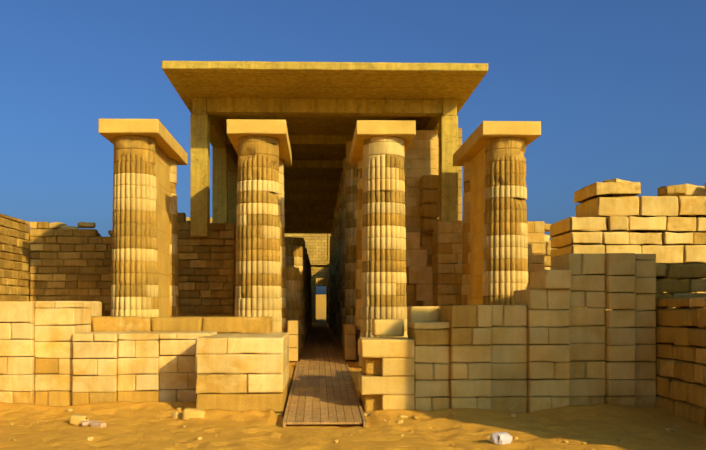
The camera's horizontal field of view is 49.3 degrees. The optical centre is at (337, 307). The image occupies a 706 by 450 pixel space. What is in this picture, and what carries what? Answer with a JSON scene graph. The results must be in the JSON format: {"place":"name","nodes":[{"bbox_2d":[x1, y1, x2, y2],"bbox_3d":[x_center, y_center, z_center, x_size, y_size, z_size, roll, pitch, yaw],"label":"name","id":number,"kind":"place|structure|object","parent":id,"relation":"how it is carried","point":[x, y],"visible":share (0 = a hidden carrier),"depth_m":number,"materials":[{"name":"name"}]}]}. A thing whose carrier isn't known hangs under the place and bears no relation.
{"place":"outdoors","nodes":[
{"label":"outdoors","id":0,"kind":"place"},
{"bbox_2d":[122,144,169,316],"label":"pier","id":1,"kind":"structure","parent":0,"point":[162,168],"depth_m":19.14,"materials":[{"name":"beige stone"}]},
{"bbox_2d":[244,142,278,285],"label":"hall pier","id":2,"kind":"structure","parent":0,"point":[262,225],"depth_m":17.99,"materials":[{"name":"beige stone"}]},
{"bbox_2d":[316,294,325,308],"bbox_3d":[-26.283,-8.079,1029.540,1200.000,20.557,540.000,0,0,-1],"label":"desert hill","id":3,"kind":"structure","parent":0,"point":[320,301],"depth_m":829.27,"materials":[{"name":"beige sand"}]},
{"bbox_2d":[289,319,361,405],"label":"floor","id":4,"kind":"structure","parent":0,"point":[354,367],"depth_m":18.14,"materials":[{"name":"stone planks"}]},
{"bbox_2d":[111,135,178,316],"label":"hall column","id":5,"kind":"structure","parent":4,"relation":"on","point":[131,265],"depth_m":17.27,"materials":[{"name":"beige stone"}]},
{"bbox_2d":[98,119,187,164],"bbox_3d":[-4.687,-4.031,18.962,1.324,0.324,3.845,0,0,-1],"label":"column capital","id":6,"kind":"object","parent":5,"relation":"on","point":[167,143],"visible":0.6,"depth_m":17.09,"materials":[{"name":"beige stone"}]},
{"bbox_2d":[235,136,286,332],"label":"hall column","id":7,"kind":"structure","parent":4,"relation":"on","point":[256,181],"depth_m":17.34,"materials":[{"name":"beige stone"}]},
{"bbox_2d":[226,119,291,165],"bbox_3d":[-1.858,-4.031,19.034,1.324,0.322,3.844,0,0,-1],"label":"column capital","id":8,"kind":"object","parent":7,"relation":"on","point":[237,129],"visible":0.6,"depth_m":17.13,"materials":[{"name":"beige stone"}]},
{"bbox_2d":[284,267,301,356],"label":"wall","id":9,"kind":"structure","parent":4,"relation":"on","point":[293,290],"depth_m":20.88,"materials":[{"name":"stone"}]},
{"bbox_2d":[284,140,357,350],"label":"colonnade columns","id":10,"kind":"structure","parent":4,"relation":"on","point":[342,273],"depth_m":26.93,"materials":[{"name":"stone"}]},
{"bbox_2d":[287,320,355,360],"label":"stone blocks","id":11,"kind":"structure","parent":4,"relation":"on","point":[349,342],"depth_m":19.79,"materials":[{"name":"stone"}]},
{"bbox_2d":[283,320,366,427],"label":"wooden walkway","id":12,"kind":"structure","parent":4,"relation":"on","point":[345,406],"depth_m":14.23,"materials":[{"name":"brown wood"}]},
{"bbox_2d":[355,136,407,366],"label":"hall column","id":13,"kind":"structure","parent":4,"relation":"on","point":[383,281],"depth_m":17.41,"materials":[{"name":"beige stone"}]},
{"bbox_2d":[350,120,415,165],"bbox_3d":[1.041,-4.031,19.108,1.324,0.323,3.843,0,0,-1],"label":"column capital","id":14,"kind":"object","parent":13,"relation":"on","point":[405,131],"visible":0.65,"depth_m":17.20,"materials":[{"name":"beige stone"}]},
{"bbox_2d":[404,130,543,320],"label":"hall wall","id":15,"kind":"structure","parent":4,"relation":"on","point":[434,278],"depth_m":22.49,"materials":[{"name":"stone"}]},
{"bbox_2d":[461,137,528,309],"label":"hall column","id":16,"kind":"structure","parent":4,"relation":"on","point":[505,269],"depth_m":17.49,"materials":[{"name":"beige stone"}]},
{"bbox_2d":[453,121,540,165],"bbox_3d":[3.870,-4.032,19.181,1.325,0.323,3.844,0,0,-1],"label":"column capital","id":17,"kind":"object","parent":16,"relation":"on","point":[474,143],"visible":0.71,"depth_m":17.30,"materials":[{"name":"beige stone"}]},
{"bbox_2d":[550,178,705,309],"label":"back wall","id":18,"kind":"structure","parent":4,"relation":"on","point":[667,225],"depth_m":18.10,"materials":[{"name":"stone"}]},
{"bbox_2d":[0,399,705,449],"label":"sand ground","id":19,"kind":"structure","parent":0,"point":[145,425],"depth_m":10.58,"materials":[{"name":"beige sand"}]},
{"bbox_2d":[81,420,105,427],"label":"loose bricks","id":20,"kind":"object","parent":19,"relation":"on","point":[95,423],"visible":1,"depth_m":10.92,"materials":[{"name":"beige stone"}]},
{"bbox_2d":[0,301,288,416],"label":"front wall","id":21,"kind":"structure","parent":19,"relation":"on","point":[63,353],"depth_m":12.85,"materials":[{"name":"stone"}]},
{"bbox_2d":[69,408,406,425],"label":"loose stones","id":22,"kind":"object","parent":19,"relation":"on","point":[185,415],"visible":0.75,"depth_m":11.46,"materials":[{"name":"beige stone"}]},
{"bbox_2d":[11,407,678,449],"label":"sand pebbles","id":23,"kind":"object","parent":19,"relation":"on","point":[397,421],"visible":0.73,"depth_m":10.51,"materials":[{"name":"stone"}]},
{"bbox_2d":[490,432,511,444],"bbox_3d":[2.006,1.619,9.431,0.247,0.178,0.197,0,0,-29],"label":"rock","id":24,"kind":"object","parent":19,"relation":"on","point":[500,438],"visible":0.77,"depth_m":9.38,"materials":[{"name":"white stone"}]},
{"bbox_2d":[358,253,705,426],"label":"front wall","id":25,"kind":"structure","parent":19,"relation":"on","point":[642,343],"depth_m":12.11,"materials":[{"name":"stone"}]},
{"bbox_2d":[0,0,705,294],"label":"sky","id":26,"kind":"structure","parent":0,"point":[615,88],"materials":[{"name":"blue"}]},
{"bbox_2d":[362,154,397,331],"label":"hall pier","id":27,"kind":"structure","parent":0,"point":[379,225],"depth_m":18.06,"materials":[{"name":"beige stone"}]},
{"bbox_2d":[429,128,461,254],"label":"colonnade wall","id":28,"kind":"structure","parent":0,"point":[459,180],"depth_m":23.98,"materials":[{"name":"beige stone"}]},
{"bbox_2d":[252,309,695,448],"bbox_3d":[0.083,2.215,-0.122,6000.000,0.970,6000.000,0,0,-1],"label":"stones","id":29,"kind":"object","parent":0,"point":[320,313],"depth_m":10.91,"materials":[{"name":"beige stone"}]},
{"bbox_2d":[0,213,236,332],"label":"hall wall","id":30,"kind":"structure","parent":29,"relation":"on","point":[48,261],"depth_m":21.71,"materials":[{"name":"stone"}]},
{"bbox_2d":[186,217,330,323],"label":"end walls","id":31,"kind":"structure","parent":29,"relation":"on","point":[317,246],"depth_m":65.95,"materials":[{"name":"beige stone"}]},
{"bbox_2d":[470,147,517,304],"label":"pier","id":32,"kind":"structure","parent":0,"point":[477,165],"depth_m":19.26,"materials":[{"name":"beige stone"}]},
{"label":"colonnade","id":33,"kind":"object","parent":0,"visible":0},
{"bbox_2d":[161,61,487,236],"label":"roof","id":34,"kind":"structure","parent":33,"relation":"on","point":[321,108],"depth_m":21.67,"materials":[{"name":"beige stone"}]},
{"bbox_2d":[534,221,555,309],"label":"rubble wall","id":35,"kind":"structure","parent":33,"relation":"attached to","point":[547,253],"depth_m":24.05,"materials":[{"name":"stone"}]}
]}

